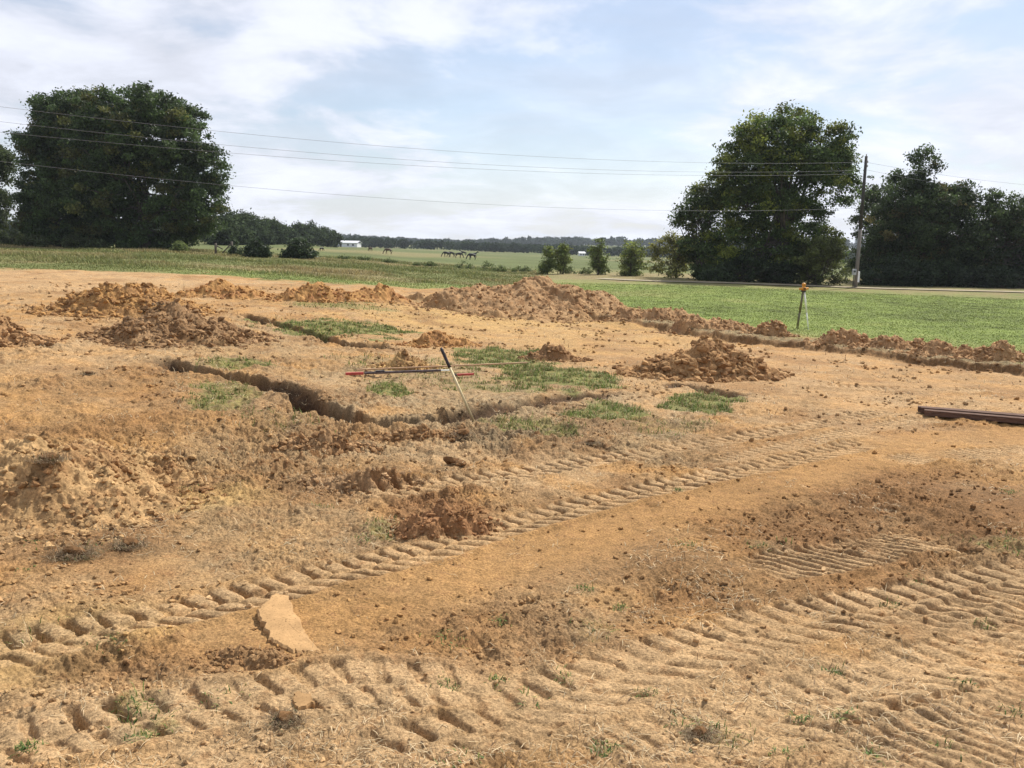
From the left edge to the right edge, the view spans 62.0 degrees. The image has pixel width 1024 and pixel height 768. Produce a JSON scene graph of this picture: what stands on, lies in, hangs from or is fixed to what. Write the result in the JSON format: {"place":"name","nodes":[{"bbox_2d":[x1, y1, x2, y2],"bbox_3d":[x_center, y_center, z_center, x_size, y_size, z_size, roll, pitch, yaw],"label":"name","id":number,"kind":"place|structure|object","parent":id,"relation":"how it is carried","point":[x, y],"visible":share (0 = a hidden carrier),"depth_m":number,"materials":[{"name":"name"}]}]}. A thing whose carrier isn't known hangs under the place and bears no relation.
{"place":"outdoors","nodes":[
{"label":"outdoors","id":0,"kind":"place"},
{"bbox_2d":[0,243,543,288],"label":"field grass","id":1,"kind":"structure","parent":0,"point":[75,255],"depth_m":62.77,"materials":[{"name":"green plant"}]},
{"bbox_2d":[0,237,1023,767],"bbox_3d":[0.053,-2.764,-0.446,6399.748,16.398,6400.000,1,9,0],"label":"ground","id":2,"kind":"structure","parent":0,"point":[956,605],"depth_m":8.39,"materials":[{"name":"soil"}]},
{"bbox_2d":[0,144,19,234],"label":"oak tree","id":3,"kind":"object","parent":2,"relation":"on","point":[6,158],"visible":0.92,"depth_m":102.15,"materials":[{"name":"green plant"}]},
{"bbox_2d":[0,228,27,245],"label":"bush","id":4,"kind":"object","parent":2,"relation":"on","point":[9,239],"visible":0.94,"depth_m":90.70,"materials":[{"name":"green plant"}]},
{"bbox_2d":[0,312,66,347],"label":"dirt pile","id":5,"kind":"object","parent":2,"relation":"on","point":[14,334],"visible":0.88,"depth_m":19.94,"materials":[{"name":"soil"}]},
{"bbox_2d":[21,233,49,246],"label":"bush","id":6,"kind":"object","parent":2,"relation":"on","point":[36,240],"visible":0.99,"depth_m":90.60,"materials":[{"name":"green plant"}]},
{"bbox_2d":[39,341,63,347],"bbox_3d":[-10.587,-0.931,19.581,0.592,0.154,0.362,4,10,17],"label":"sod clump","id":7,"kind":"object","parent":2,"relation":"on","point":[48,343],"visible":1,"depth_m":19.54,"materials":[{"name":"soil"}]},
{"bbox_2d":[2,85,114,247],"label":"oak tree","id":8,"kind":"object","parent":2,"relation":"on","point":[38,209],"visible":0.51,"depth_m":95.02,"materials":[{"name":"green plant"}]},
{"bbox_2d":[58,231,87,247],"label":"bush","id":9,"kind":"object","parent":2,"relation":"on","point":[73,241],"visible":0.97,"depth_m":90.44,"materials":[{"name":"green plant"}]},
{"bbox_2d":[40,537,108,564],"bbox_3d":[-4.017,1.501,7.808,0.672,0.168,0.539,-5,11,-31],"label":"sod clump","id":10,"kind":"object","parent":2,"relation":"on","point":[70,551],"visible":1,"depth_m":7.75,"materials":[{"name":"soil"}]},
{"bbox_2d":[79,369,97,375],"bbox_3d":[-8.284,-0.229,16.636,0.458,0.118,0.344,1,9,0],"label":"sod clump","id":11,"kind":"object","parent":2,"relation":"on","point":[86,373],"visible":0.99,"depth_m":16.62,"materials":[{"name":"soil"}]},
{"bbox_2d":[81,238,110,248],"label":"bush","id":12,"kind":"object","parent":2,"relation":"on","point":[95,243],"visible":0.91,"depth_m":90.55,"materials":[{"name":"green plant"}]},
{"bbox_2d":[0,433,239,559],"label":"dirt pile","id":13,"kind":"object","parent":2,"relation":"on","point":[91,485],"visible":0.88,"depth_m":8.98,"materials":[{"name":"soil"}]},
{"bbox_2d":[27,449,71,463],"bbox_3d":[-4.886,0.736,8.969,0.584,0.163,0.452,1,9,0],"label":"sod clump","id":14,"kind":"object","parent":13,"relation":"on","point":[47,457],"visible":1,"depth_m":8.92,"materials":[{"name":"soil"}]},
{"bbox_2d":[7,281,232,319],"bbox_3d":[-12.574,-2.704,27.734,6.161,1.351,5.635,1,9,0],"label":"dirt pile","id":15,"kind":"object","parent":2,"relation":"on","point":[106,299],"visible":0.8,"depth_m":26.58,"materials":[{"name":"soil"}]},
{"bbox_2d":[105,536,150,550],"bbox_3d":[-3.628,1.489,8.053,0.476,0.118,0.388,4,10,18],"label":"sod clump","id":16,"kind":"object","parent":2,"relation":"on","point":[129,543],"visible":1,"depth_m":8.04,"materials":[{"name":"soil"}]},
{"bbox_2d":[52,80,235,248],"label":"oak tree","id":17,"kind":"object","parent":2,"relation":"on","point":[178,210],"visible":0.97,"depth_m":91.73,"materials":[{"name":"green plant"}]},
{"bbox_2d":[66,298,284,348],"bbox_3d":[-8.774,-1.570,22.485,5.399,1.401,3.816,-2,10,-19],"label":"dirt pile","id":18,"kind":"object","parent":2,"relation":"on","point":[162,326],"visible":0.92,"depth_m":21.73,"materials":[{"name":"soil"}]},
{"bbox_2d":[168,241,190,251],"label":"shrub","id":19,"kind":"object","parent":2,"relation":"on","point":[178,246],"visible":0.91,"depth_m":86.70,"materials":[{"name":"green plant"}]},
{"bbox_2d":[199,210,245,243],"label":"woodland tree","id":20,"kind":"object","parent":2,"relation":"on","point":[225,218],"visible":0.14,"depth_m":176.04,"materials":[{"name":"green plant"}]},
{"bbox_2d":[205,226,240,245],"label":"woodland tree","id":21,"kind":"object","parent":2,"relation":"on","point":[226,236],"visible":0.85,"depth_m":164.67,"materials":[{"name":"green plant"}]},
{"bbox_2d":[214,241,232,253],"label":"fence brace","id":22,"kind":"object","parent":2,"relation":"on","point":[216,246],"visible":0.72,"depth_m":86.89,"materials":[{"name":"grey wood"}]},
{"bbox_2d":[170,278,277,299],"bbox_3d":[-11.750,-3.752,34.417,6.193,1.088,2.233,-6,11,-36],"label":"dirt pile","id":23,"kind":"object","parent":2,"relation":"on","point":[218,288],"visible":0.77,"depth_m":33.94,"materials":[{"name":"soil"}]},
{"bbox_2d":[226,244,243,255],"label":"shrub","id":24,"kind":"object","parent":2,"relation":"on","point":[235,250],"visible":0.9,"depth_m":84.82,"materials":[{"name":"green plant"}]},
{"bbox_2d":[222,209,259,235],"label":"woodland tree","id":25,"kind":"object","parent":2,"relation":"on","point":[242,221],"visible":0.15,"depth_m":190.23,"materials":[{"name":"green plant"}]},
{"bbox_2d":[235,223,252,244],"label":"woodland tree","id":26,"kind":"object","parent":2,"relation":"on","point":[244,236],"visible":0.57,"depth_m":179.41,"materials":[{"name":"green plant"}]},
{"bbox_2d":[230,207,263,238],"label":"woodland tree","id":27,"kind":"object","parent":2,"relation":"on","point":[251,217],"visible":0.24,"depth_m":203.93,"materials":[{"name":"green plant"}]},
{"bbox_2d":[185,644,315,673],"bbox_3d":[-1.838,2.000,6.048,0.903,0.302,0.437,1,9,0],"label":"spoil heap","id":28,"kind":"object","parent":2,"relation":"on","point":[250,658],"visible":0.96,"depth_m":5.98,"materials":[{"name":"soil"}]},
{"bbox_2d":[241,237,273,257],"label":"shrub","id":29,"kind":"object","parent":2,"relation":"on","point":[255,248],"visible":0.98,"depth_m":82.45,"materials":[{"name":"green plant"}]},
{"bbox_2d":[247,212,274,236],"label":"woodland tree","id":30,"kind":"object","parent":2,"relation":"on","point":[263,221],"visible":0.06,"depth_m":216.41,"materials":[{"name":"green plant"}]},
{"bbox_2d":[253,224,276,244],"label":"woodland tree","id":31,"kind":"object","parent":2,"relation":"on","point":[266,236],"visible":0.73,"depth_m":205.22,"materials":[{"name":"green plant"}]},
{"bbox_2d":[266,216,291,244],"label":"woodland tree","id":32,"kind":"object","parent":2,"relation":"on","point":[279,232],"visible":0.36,"depth_m":229.44,"materials":[{"name":"green plant"}]},
{"bbox_2d":[254,706,314,729],"bbox_3d":[-1.417,2.055,5.281,0.350,0.090,0.310,7,11,32],"label":"sod clump","id":33,"kind":"object","parent":2,"relation":"on","point":[286,717],"visible":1,"depth_m":5.26,"materials":[{"name":"soil"}]},
{"bbox_2d":[277,219,292,244],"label":"woodland tree","id":34,"kind":"object","parent":2,"relation":"on","point":[286,230],"visible":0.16,"depth_m":240.31,"materials":[{"name":"green plant"}]},
{"bbox_2d":[256,592,319,653],"bbox_3d":[-1.759,1.874,6.552,0.316,0.154,1.118,-4,10,-28],"label":"clay slab","id":35,"kind":"object","parent":2,"relation":"on","point":[279,619],"depth_m":6.51,"materials":[{"name":"beige stone"}]},
{"bbox_2d":[285,226,301,244],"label":"woodland tree","id":36,"kind":"object","parent":2,"relation":"on","point":[293,234],"visible":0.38,"depth_m":248.94,"materials":[{"name":"green plant"}]},
{"bbox_2d":[277,236,318,258],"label":"shrub","id":37,"kind":"object","parent":2,"relation":"on","point":[297,247],"visible":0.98,"depth_m":84.56,"materials":[{"name":"green plant"}]},
{"bbox_2d":[289,220,313,241],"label":"woodland tree","id":38,"kind":"object","parent":2,"relation":"on","point":[299,226],"visible":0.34,"depth_m":258.34,"materials":[{"name":"green plant"}]},
{"bbox_2d":[292,691,314,710],"bbox_3d":[-1.363,2.077,5.541,0.129,0.093,0.192,-4,10,-28],"label":"clay slab","id":39,"kind":"object","parent":2,"relation":"on","point":[301,701],"depth_m":5.50,"materials":[{"name":"beige stone"}]},
{"bbox_2d":[301,219,323,245],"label":"woodland tree","id":40,"kind":"object","parent":2,"relation":"on","point":[311,229],"visible":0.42,"depth_m":269.02,"materials":[{"name":"green plant"}]},
{"bbox_2d":[263,281,372,302],"bbox_3d":[-7.958,-3.708,35.483,5.469,1.157,2.029,-8,13,-44],"label":"dirt pile","id":41,"kind":"object","parent":2,"relation":"on","point":[320,292],"visible":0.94,"depth_m":34.82,"materials":[{"name":"soil"}]},
{"bbox_2d":[312,223,329,245],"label":"woodland tree","id":42,"kind":"object","parent":2,"relation":"on","point":[320,242],"visible":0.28,"depth_m":280.32,"materials":[{"name":"green plant"}]},
{"bbox_2d":[257,429,386,455],"bbox_3d":[-2.709,0.912,12.191,1.922,0.559,0.562,0,9,-7],"label":"spoil heap","id":43,"kind":"object","parent":2,"relation":"on","point":[328,440],"visible":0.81,"depth_m":12.11,"materials":[{"name":"soil"}]},
{"bbox_2d":[319,226,337,246],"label":"woodland tree","id":44,"kind":"object","parent":2,"relation":"on","point":[331,240],"visible":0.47,"depth_m":289.08,"materials":[{"name":"green plant"}]},
{"bbox_2d":[331,229,343,247],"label":"woodland tree","id":45,"kind":"object","parent":2,"relation":"on","point":[339,237],"visible":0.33,"depth_m":298.19,"materials":[{"name":"green plant"}]},
{"bbox_2d":[338,241,361,246],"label":"farm shed","id":46,"kind":"structure","parent":2,"relation":"on","point":[350,244],"depth_m":392.15,"materials":[{"name":"white paint"}]},
{"bbox_2d":[295,466,427,496],"bbox_3d":[-1.840,1.235,10.512,1.704,0.482,0.781,-1,9,-11],"label":"spoil heap","id":47,"kind":"object","parent":2,"relation":"on","point":[383,478],"visible":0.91,"depth_m":10.41,"materials":[{"name":"soil"}]},
{"bbox_2d":[350,283,416,303],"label":"dirt pile","id":48,"kind":"object","parent":2,"relation":"on","point":[380,293],"visible":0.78,"depth_m":37.77,"materials":[{"name":"soil"}]},
{"bbox_2d":[345,369,449,374],"bbox_3d":[-2.467,-0.274,18.671,2.358,0.080,0.070,-3,10,-21],"label":"grade rod","id":49,"kind":"object","parent":2,"relation":"on","point":[387,372],"visible":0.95,"depth_m":18.57,"materials":[{"name":"metal"}]},
{"bbox_2d":[365,349,443,372],"bbox_3d":[-2.565,-0.481,19.828,2.046,0.697,1.234,-4,10,-29],"label":"dirt pile","id":50,"kind":"object","parent":2,"relation":"on","point":[402,358],"visible":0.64,"depth_m":19.62,"materials":[{"name":"soil"}]},
{"bbox_2d":[357,422,467,442],"bbox_3d":[-1.540,0.822,13.220,1.850,0.446,0.613,0,9,-9],"label":"spoil heap","id":51,"kind":"object","parent":2,"relation":"on","point":[399,434],"visible":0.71,"depth_m":13.13,"materials":[{"name":"soil"}]},
{"bbox_2d":[396,330,481,348],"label":"dirt pile","id":52,"kind":"object","parent":2,"relation":"on","point":[435,338],"visible":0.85,"depth_m":24.49,"materials":[{"name":"soil"}]},
{"bbox_2d":[376,498,505,540],"bbox_3d":[-0.737,1.502,9.116,1.424,0.590,0.857,1,9,0],"label":"dirt pile","id":53,"kind":"object","parent":2,"relation":"on","point":[441,518],"visible":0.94,"depth_m":8.93,"materials":[{"name":"soil"}]},
{"bbox_2d":[357,362,527,370],"bbox_3d":[-1.527,-0.416,19.736,4.191,0.030,0.054,-3,10,-24],"label":"wooden lath","id":54,"kind":"object","parent":2,"relation":"on","point":[442,366],"visible":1,"depth_m":19.68,"materials":[{"name":"beige wood"}]},
{"bbox_2d":[443,456,458,463],"bbox_3d":[-0.838,1.052,11.705,0.221,0.125,0.160,1,9,0],"label":"clod","id":55,"kind":"object","parent":2,"relation":"on","point":[449,460],"visible":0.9,"depth_m":11.66,"materials":[{"name":"soil"}]},
{"bbox_2d":[440,347,474,421],"bbox_3d":[-0.965,0.062,15.400,0.710,1.439,0.057,3,9,9],"label":"tool handle","id":56,"kind":"object","parent":2,"relation":"on","point":[455,380],"visible":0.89,"depth_m":15.38,"materials":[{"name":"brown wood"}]},
{"bbox_2d":[455,460,465,465],"bbox_3d":[-0.694,1.071,11.544,0.161,0.082,0.144,1,9,0],"label":"clod","id":57,"kind":"object","parent":2,"relation":"on","point":[458,463],"visible":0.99,"depth_m":11.50,"materials":[{"name":"soil"}]},
{"bbox_2d":[454,260,473,268],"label":"weed clump","id":58,"kind":"object","parent":2,"relation":"on","point":[467,266],"visible":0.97,"depth_m":96.91,"materials":[{"name":"green plant"}]},
{"bbox_2d":[447,428,486,438],"bbox_3d":[-0.721,0.747,13.052,0.742,0.139,0.546,1,9,0],"label":"sod clump","id":59,"kind":"object","parent":2,"relation":"on","point":[464,432],"visible":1,"depth_m":13.03,"materials":[{"name":"soil"}]},
{"bbox_2d":[475,261,498,270],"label":"weed clump","id":60,"kind":"object","parent":2,"relation":"on","point":[485,265],"visible":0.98,"depth_m":96.96,"materials":[{"name":"green plant"}]},
{"bbox_2d":[494,264,508,271],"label":"weed clump","id":61,"kind":"object","parent":2,"relation":"on","point":[501,269],"visible":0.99,"depth_m":97.08,"materials":[{"name":"green plant"}]},
{"bbox_2d":[0,217,1019,259],"bbox_3d":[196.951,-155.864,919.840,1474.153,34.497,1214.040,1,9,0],"label":"woodland","id":62,"kind":"object","parent":2,"relation":"on","point":[522,244],"visible":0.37,"depth_m":575.66,"materials":[{"name":"green plant"}]},
{"bbox_2d":[0,281,1023,767],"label":"loose clods","id":63,"kind":"object","parent":2,"relation":"on","point":[466,651],"visible":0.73,"depth_m":8.73,"materials":[{"name":"soil"}]},
{"bbox_2d":[4,300,1023,750],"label":"grass","id":64,"kind":"structure","parent":2,"relation":"on","point":[520,368],"depth_m":18.63,"materials":[{"name":"green plant"}]},
{"bbox_2d":[7,473,1023,767],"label":"weeds","id":65,"kind":"object","parent":2,"relation":"on","point":[27,743],"visible":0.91,"depth_m":5.58,"materials":[{"name":"green plant"}]},
{"bbox_2d":[391,275,644,323],"bbox_3d":[0.977,-3.897,38.746,12.891,2.022,11.226,1,9,0],"label":"dirt pile","id":66,"kind":"object","parent":2,"relation":"on","point":[544,299],"visible":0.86,"depth_m":36.95,"materials":[{"name":"soil"}]},
{"bbox_2d":[535,243,559,273],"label":"young tree","id":67,"kind":"object","parent":2,"relation":"on","point":[547,264],"visible":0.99,"depth_m":90.64,"materials":[{"name":"green plant"}]},
{"bbox_2d":[510,344,593,362],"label":"dirt pile","id":68,"kind":"object","parent":2,"relation":"on","point":[552,352],"visible":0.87,"depth_m":22.59,"materials":[{"name":"soil"}]},
{"bbox_2d":[553,242,573,273],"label":"young tree","id":69,"kind":"object","parent":2,"relation":"on","point":[564,257],"visible":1,"depth_m":90.74,"materials":[{"name":"green plant"}]},
{"bbox_2d":[561,266,577,273],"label":"weed clump","id":70,"kind":"object","parent":2,"relation":"on","point":[569,269],"visible":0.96,"depth_m":91.19,"materials":[{"name":"green plant"}]},
{"bbox_2d":[579,439,600,444],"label":"sod clump","id":71,"kind":"object","parent":2,"relation":"on","point":[590,441],"visible":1,"depth_m":13.07,"materials":[{"name":"soil"}]},
{"bbox_2d":[585,237,612,274],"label":"young tree","id":72,"kind":"object","parent":2,"relation":"on","point":[598,262],"visible":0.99,"depth_m":88.83,"materials":[{"name":"green plant"}]},
{"bbox_2d":[615,239,648,275],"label":"young tree","id":73,"kind":"object","parent":2,"relation":"on","point":[629,264],"visible":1,"depth_m":86.76,"materials":[{"name":"green plant"}]},
{"bbox_2d":[592,307,710,322],"bbox_3d":[5.865,-2.776,35.432,5.360,0.926,1.857,0,9,-6],"label":"spoil heap","id":74,"kind":"object","parent":2,"relation":"on","point":[621,314],"visible":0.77,"depth_m":34.98,"materials":[{"name":"soil"}]},
{"bbox_2d":[646,229,693,277],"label":"sapling","id":75,"kind":"object","parent":2,"relation":"on","point":[679,264],"visible":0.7,"depth_m":83.02,"materials":[{"name":"green plant"}]},
{"bbox_2d":[667,178,729,278],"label":"shade tree","id":76,"kind":"object","parent":2,"relation":"on","point":[703,209],"visible":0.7,"depth_m":79.83,"materials":[{"name":"green plant"}]},
{"bbox_2d":[650,314,750,335],"bbox_3d":[7.314,-2.134,31.621,5.007,0.968,1.763,-1,9,-13],"label":"spoil heap","id":77,"kind":"object","parent":2,"relation":"on","point":[682,324],"visible":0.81,"depth_m":31.32,"materials":[{"name":"soil"}]},
{"bbox_2d":[603,335,800,382],"bbox_3d":[4.554,-0.602,20.721,4.736,1.176,2.981,1,9,0],"label":"dirt pile","id":78,"kind":"object","parent":2,"relation":"on","point":[704,358],"visible":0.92,"depth_m":20.18,"materials":[{"name":"soil"}]},
{"bbox_2d":[678,721,728,743],"bbox_3d":[1.189,2.160,5.309,0.298,0.086,0.278,9,12,40],"label":"sod clump","id":79,"kind":"object","parent":2,"relation":"on","point":[699,732],"visible":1,"depth_m":5.30,"materials":[{"name":"soil"}]},
{"bbox_2d":[694,246,801,283],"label":"bush","id":80,"kind":"object","parent":2,"relation":"on","point":[764,270],"visible":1,"depth_m":76.60,"materials":[{"name":"green plant"}]},
{"bbox_2d":[737,319,799,337],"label":"spoil heap","id":81,"kind":"object","parent":2,"relation":"on","point":[776,328],"visible":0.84,"depth_m":29.69,"materials":[{"name":"soil"}]},
{"bbox_2d":[689,99,872,282],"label":"shade tree","id":82,"kind":"object","parent":2,"relation":"on","point":[788,152],"visible":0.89,"depth_m":76.96,"materials":[{"name":"green plant"}]},
{"bbox_2d":[796,283,808,329],"bbox_3d":[11.126,-2.980,32.849,0.394,1.835,0.696,-3,10,-24],"label":"survey level","id":83,"kind":"object","parent":2,"relation":"on","point":[803,288],"visible":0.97,"depth_m":32.67,"materials":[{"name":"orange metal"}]},
{"bbox_2d":[789,229,852,284],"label":"bush","id":84,"kind":"object","parent":2,"relation":"on","point":[821,250],"visible":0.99,"depth_m":75.86,"materials":[{"name":"green plant"}]},
{"bbox_2d":[796,327,870,346],"bbox_3d":[10.836,-1.413,27.496,3.394,0.830,1.235,1,9,0],"label":"spoil heap","id":85,"kind":"object","parent":2,"relation":"on","point":[843,336],"visible":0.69,"depth_m":27.22,"materials":[{"name":"soil"}]},
{"bbox_2d":[852,154,867,286],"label":"utility pole","id":86,"kind":"object","parent":2,"relation":"on","point":[856,273],"visible":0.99,"depth_m":71.68,"materials":[{"name":"grey wood"}]},
{"bbox_2d":[0,161,846,210],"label":"power line","id":87,"kind":"object","parent":86,"relation":"attached to","point":[391,198],"visible":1,"depth_m":54.50,"materials":[{"name":"metal"}]},
{"bbox_2d":[7,122,854,171],"bbox_3d":[-2.400,-15.411,56.779,70.148,1.486,0.017,-3,10,-24],"label":"power line","id":88,"kind":"object","parent":86,"relation":"attached to","point":[362,156],"visible":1,"depth_m":53.35,"materials":[{"name":"metal"}]},
{"bbox_2d":[6,107,857,162],"bbox_3d":[-2.467,-16.085,56.671,70.002,1.382,0.017,-3,10,-24],"label":"power line","id":89,"kind":"object","parent":86,"relation":"attached to","point":[363,144],"visible":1,"depth_m":53.32,"materials":[{"name":"metal"}]},
{"bbox_2d":[1,132,866,175],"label":"power line","id":90,"kind":"object","parent":86,"relation":"attached to","point":[448,167],"visible":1,"depth_m":56.19,"materials":[{"name":"metal"}]},
{"bbox_2d":[842,175,896,274],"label":"shade tree","id":91,"kind":"object","parent":2,"relation":"on","point":[873,197],"visible":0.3,"depth_m":88.18,"materials":[{"name":"green plant"}]},
{"bbox_2d":[841,334,924,349],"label":"spoil heap","id":92,"kind":"object","parent":2,"relation":"on","point":[895,342],"visible":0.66,"depth_m":26.53,"materials":[{"name":"soil"}]},
{"bbox_2d":[858,253,940,286],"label":"bush","id":93,"kind":"object","parent":2,"relation":"on","point":[896,273],"visible":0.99,"depth_m":78.57,"materials":[{"name":"green plant"}]},
{"bbox_2d":[856,142,992,285],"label":"shade tree","id":94,"kind":"object","parent":2,"relation":"on","point":[919,225],"visible":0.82,"depth_m":80.88,"materials":[{"name":"green plant"}]},
{"bbox_2d":[887,338,973,357],"bbox_3d":[12.969,-0.987,25.293,3.752,0.722,1.342,1,9,0],"label":"spoil heap","id":95,"kind":"object","parent":2,"relation":"on","point":[936,346],"visible":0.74,"depth_m":25.08,"materials":[{"name":"soil"}]},
{"bbox_2d":[923,259,968,286],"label":"bush","id":96,"kind":"object","parent":2,"relation":"on","point":[947,267],"visible":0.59,"depth_m":79.28,"materials":[{"name":"green plant"}]},
{"bbox_2d":[917,406,1018,413],"bbox_3d":[8.589,0.543,15.837,1.897,0.100,0.155,5,10,22],"label":"steel plank","id":97,"kind":"object","parent":2,"relation":"on","point":[919,407],"visible":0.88,"depth_m":15.93,"materials":[{"name":"metal"}]},
{"bbox_2d":[920,406,1023,416],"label":"steel plank","id":98,"kind":"object","parent":2,"relation":"on","point":[922,408],"visible":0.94,"depth_m":15.66,"materials":[{"name":"metal"}]},
{"bbox_2d":[924,409,1023,423],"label":"steel plank","id":99,"kind":"object","parent":2,"relation":"on","point":[977,416],"visible":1,"depth_m":15.49,"materials":[{"name":"metal"}]},
{"bbox_2d":[943,264,1023,287],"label":"bush","id":100,"kind":"object","parent":2,"relation":"on","point":[983,277],"visible":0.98,"depth_m":78.59,"materials":[{"name":"green plant"}]},
{"bbox_2d":[948,340,1023,362],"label":"spoil heap","id":101,"kind":"object","parent":2,"relation":"on","point":[1001,350],"visible":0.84,"depth_m":23.90,"materials":[{"name":"soil"}]},
{"bbox_2d":[951,187,1023,285],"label":"shade tree","id":102,"kind":"object","parent":2,"relation":"on","point":[1005,232],"visible":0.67,"depth_m":81.17,"materials":[{"name":"green plant"}]},
{"bbox_2d":[0,0,1023,249],"label":"sky","id":103,"kind":"structure","parent":0,"point":[639,82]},
{"bbox_2d":[499,282,1023,361],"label":"lawn grass","id":104,"kind":"structure","parent":0,"point":[899,297],"depth_m":44.51,"materials":[{"name":"green plant"}]},
{"bbox_2d":[597,278,1023,291],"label":"road","id":105,"kind":"structure","parent":0,"point":[810,285],"depth_m":71.90,"materials":[{"name":"grey asphalt"}]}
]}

